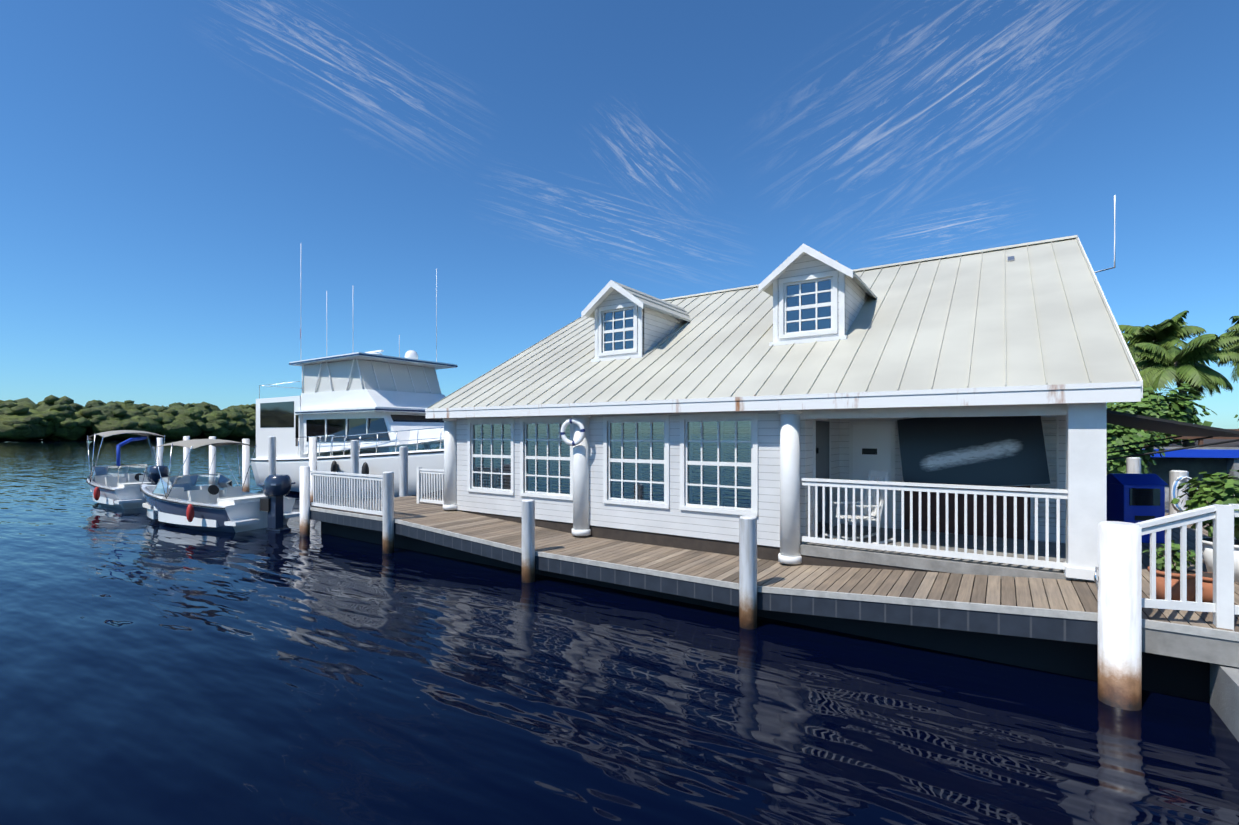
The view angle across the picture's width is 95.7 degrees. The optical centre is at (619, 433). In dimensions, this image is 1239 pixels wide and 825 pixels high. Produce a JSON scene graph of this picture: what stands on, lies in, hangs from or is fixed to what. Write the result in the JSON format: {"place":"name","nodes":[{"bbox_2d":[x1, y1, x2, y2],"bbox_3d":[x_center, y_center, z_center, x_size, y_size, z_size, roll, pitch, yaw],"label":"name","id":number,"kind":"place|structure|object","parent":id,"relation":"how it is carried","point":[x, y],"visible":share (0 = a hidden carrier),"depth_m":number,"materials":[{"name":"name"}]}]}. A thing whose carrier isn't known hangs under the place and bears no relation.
{"place":"outdoors","nodes":[
{"label":"outdoors","id":0,"kind":"place"},
{"bbox_2d":[0,439,1238,824],"bbox_3d":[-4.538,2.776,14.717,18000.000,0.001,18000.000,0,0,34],"label":"water surface","id":1,"kind":"object","parent":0,"point":[154,671],"depth_m":5.72,"materials":[{"name":"blue liquid"}]},
{"bbox_2d":[83,430,164,508],"bbox_3d":[-19.863,1.476,22.438,6.074,3.200,2.518,0,0,32],"label":"boat","id":2,"kind":"object","parent":1,"relation":"on","point":[120,489],"visible":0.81,"depth_m":21.42,"materials":[{"name":"white plastic"}]},
{"bbox_2d":[144,465,171,484],"bbox_3d":[-17.108,2.246,20.784,0.893,2.100,0.660,0,0,32],"label":"outboard motor","id":3,"kind":"object","parent":2,"relation":"attached to","point":[152,475],"visible":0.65,"depth_m":20.52,"materials":[{"name":"blue"}]},
{"bbox_2d":[140,439,299,532],"bbox_3d":[-12.890,1.626,17.258,6.074,2.900,2.518,0,0,21],"label":"boat","id":4,"kind":"object","parent":1,"relation":"on","point":[185,501],"visible":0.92,"depth_m":16.47,"materials":[{"name":"white plastic"}]},
{"bbox_2d":[259,474,294,530],"bbox_3d":[-9.870,2.246,16.160,0.893,2.100,0.660,0,0,21],"label":"outboard motor","id":5,"kind":"object","parent":4,"relation":"attached to","point":[276,488],"visible":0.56,"depth_m":16.04,"materials":[{"name":"blue"}]},
{"bbox_2d":[250,269,457,500],"bbox_3d":[-9.772,-2.554,24.464,17.960,12.060,5.174,0,0,34],"label":"motor yacht","id":6,"kind":"object","parent":1,"relation":"on","point":[376,404],"visible":0.65,"depth_m":23.70,"materials":[{"name":"white plastic"}]},
{"bbox_2d":[157,436,1235,710],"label":"dock pilings","id":7,"kind":"object","parent":1,"relation":"on","point":[1119,614],"visible":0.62,"depth_m":5.85,"materials":[{"name":"white wood"}]},
{"bbox_2d":[1094,567,1098,586],"bbox_3d":[4.967,1.496,5.842,0.091,0.210,0.031,0,0,-26],"label":"pile cleat","id":8,"kind":"object","parent":7,"relation":"attached to","point":[1095,578],"visible":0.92,"depth_m":5.83,"materials":[{"name":"silver metal"}]},
{"bbox_2d":[1171,476,1197,510],"bbox_3d":[11.858,1.276,11.772,0.409,0.749,0.064,0,0,34],"label":"hose coil","id":9,"kind":"object","parent":7,"relation":"attached to","point":[1175,485],"visible":0.48,"depth_m":11.83,"materials":[{"name":"white"}]},
{"bbox_2d":[310,496,1238,741],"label":"dock","id":10,"kind":"object","parent":1,"relation":"on","point":[1191,662],"visible":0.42,"depth_m":7.01,"materials":[{"name":"black"}]},
{"bbox_2d":[310,496,1238,631],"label":"dock deck","id":11,"kind":"structure","parent":10,"relation":"on","point":[1071,595],"depth_m":8.65,"materials":[{"name":"brown wood"}]},
{"bbox_2d":[825,470,892,543],"bbox_3d":[4.095,1.257,9.591,0.961,1.216,0.590,0,0,-6],"label":"rocking chair","id":12,"kind":"object","parent":11,"relation":"on","point":[873,474],"visible":0.6,"depth_m":9.57,"materials":[{"name":"white paint"}]},
{"bbox_2d":[1107,473,1167,542],"bbox_3d":[9.235,1.326,10.094,0.740,1.200,0.587,0,0,6],"label":"blue box","id":13,"kind":"object","parent":11,"relation":"on","point":[1120,508],"visible":0.67,"depth_m":9.87,"materials":[{"name":"blue plastic"}]},
{"bbox_2d":[1130,488,1159,519],"bbox_3d":[9.205,1.246,9.827,0.480,0.560,0.013,0,0,6],"label":"newspaper box window","id":14,"kind":"structure","parent":13,"relation":"attached to","point":[1145,496],"depth_m":9.82,"materials":[{"name":"black glass"}]},
{"bbox_2d":[1148,537,1238,602],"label":"plant pots","id":15,"kind":"object","parent":11,"relation":"on","point":[1207,576],"visible":0.29,"depth_m":6.20,"materials":[{"name":"ceramic"}]},
{"bbox_2d":[1142,540,1195,572],"bbox_3d":[6.183,1.403,6.250,0.462,0.415,0.389,0,0,12],"label":"potted plant","id":16,"kind":"object","parent":15,"relation":"on","point":[1160,559],"visible":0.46,"depth_m":6.20,"materials":[{"name":"green plant"}]},
{"bbox_2d":[1170,469,1238,539],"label":"shrub","id":17,"kind":"object","parent":15,"relation":"on","point":[1224,490],"visible":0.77,"depth_m":7.37,"materials":[{"name":"green plant"}]},
{"bbox_2d":[310,467,1238,630],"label":"dock railings","id":18,"kind":"object","parent":10,"relation":"on","point":[1223,608],"visible":0.94,"depth_m":7.95,"materials":[{"name":"white paint"}]},
{"bbox_2d":[443,402,1106,580],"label":"porch columns","id":19,"kind":"structure","parent":10,"relation":"on","point":[1086,466],"depth_m":7.45,"materials":[{"name":"white paint"}]},
{"bbox_2d":[455,403,1097,581],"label":"house walls","id":20,"kind":"structure","parent":10,"relation":"on","point":[701,481],"depth_m":10.59,"materials":[{"name":"white wood"}]},
{"bbox_2d":[560,418,584,445],"bbox_3d":[-0.991,-0.024,11.895,0.590,0.590,0.077,0,0,22],"label":"life ring","id":21,"kind":"object","parent":20,"relation":"attached to","point":[565,439],"visible":1,"depth_m":11.86,"materials":[{"name":"white plastic"}]},
{"bbox_2d":[425,195,1142,417],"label":"house roof","id":22,"kind":"structure","parent":20,"relation":"on","point":[1035,322],"depth_m":10.63,"materials":[{"name":"white metal"}]},
{"bbox_2d":[581,280,691,361],"bbox_3d":[0.862,-2.781,15.265,1.840,1.937,3.796,0,0,34],"label":"dormer","id":23,"kind":"object","parent":22,"relation":"on","point":[630,323],"visible":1,"depth_m":14.00,"materials":[{"name":"white wood"}]},
{"bbox_2d":[758,243,877,345],"bbox_3d":[4.702,-2.781,12.642,1.840,1.937,3.796,0,0,34],"label":"dormer","id":24,"kind":"object","parent":22,"relation":"on","point":[819,296],"visible":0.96,"depth_m":11.33,"materials":[{"name":"white wood"}]},
{"bbox_2d":[1107,410,1238,460],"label":"shade sail","id":25,"kind":"object","parent":20,"relation":"attached to","point":[1180,429],"visible":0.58,"depth_m":8.50,"materials":[{"name":"black fabric"}]},
{"bbox_2d":[0,0,1238,428],"label":"sky","id":26,"kind":"structure","parent":0,"point":[188,188],"materials":[{"name":"blue"}]},
{"bbox_2d":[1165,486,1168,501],"bbox_3d":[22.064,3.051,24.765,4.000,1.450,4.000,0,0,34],"label":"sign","id":27,"kind":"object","parent":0,"point":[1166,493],"depth_m":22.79,"materials":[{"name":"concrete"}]},
{"bbox_2d":[1168,439,1238,446],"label":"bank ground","id":28,"kind":"structure","parent":0,"point":[1230,444],"depth_m":51.80,"materials":[{"name":"green soil"}]},
{"bbox_2d":[1122,333,1132,339],"bbox_3d":[29.272,-2.901,36.565,6.184,7.660,6.382,0,0,34],"label":"palm tree","id":29,"kind":"object","parent":28,"relation":"on","point":[1126,335],"depth_m":34.72,"materials":[{"name":"green plant"}]},
{"bbox_2d":[1107,402,1173,474],"bbox_3d":[22.083,0.429,24.772,2.810,3.749,3.223,0,0,3],"label":"sea grape bush","id":30,"kind":"object","parent":28,"relation":"on","point":[1128,435],"visible":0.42,"depth_m":23.89,"materials":[{"name":"green plant"}]},
{"bbox_2d":[1118,310,1205,370],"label":"palm tree","id":31,"kind":"object","parent":28,"relation":"on","point":[1167,334],"visible":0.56,"depth_m":41.35,"materials":[{"name":"green plant"}]},
{"bbox_2d":[1107,383,1216,446],"bbox_3d":[31.881,-0.789,33.601,5.467,4.289,4.299,0,0,34],"label":"tree","id":32,"kind":"object","parent":28,"relation":"on","point":[1173,406],"visible":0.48,"depth_m":32.25,"materials":[{"name":"green plant"}]},
{"bbox_2d":[1133,334,1238,446],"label":"palm tree","id":33,"kind":"object","parent":28,"relation":"on","point":[1160,366],"visible":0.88,"depth_m":33.70,"materials":[{"name":"green plant"}]},
{"bbox_2d":[1138,429,1238,483],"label":"building","id":34,"kind":"structure","parent":28,"relation":"on","point":[1194,462],"depth_m":30.86,"materials":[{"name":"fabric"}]},
{"bbox_2d":[1217,337,1238,371],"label":"palm tree","id":35,"kind":"object","parent":28,"relation":"on","point":[1220,362],"visible":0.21,"depth_m":41.47,"materials":[{"name":"green plant"}]},
{"bbox_2d":[1219,316,1238,382],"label":"palm tree","id":36,"kind":"object","parent":28,"relation":"on","point":[1231,333],"visible":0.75,"depth_m":36.58,"materials":[{"name":"green plant"}]},
{"label":"shore ground","id":37,"kind":"structure","parent":0,"visible":0},
{"bbox_2d":[0,395,255,440],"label":"tree line","id":38,"kind":"object","parent":37,"relation":"on","point":[55,418],"visible":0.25,"depth_m":215.18,"materials":[{"name":"green plant"}]}
]}

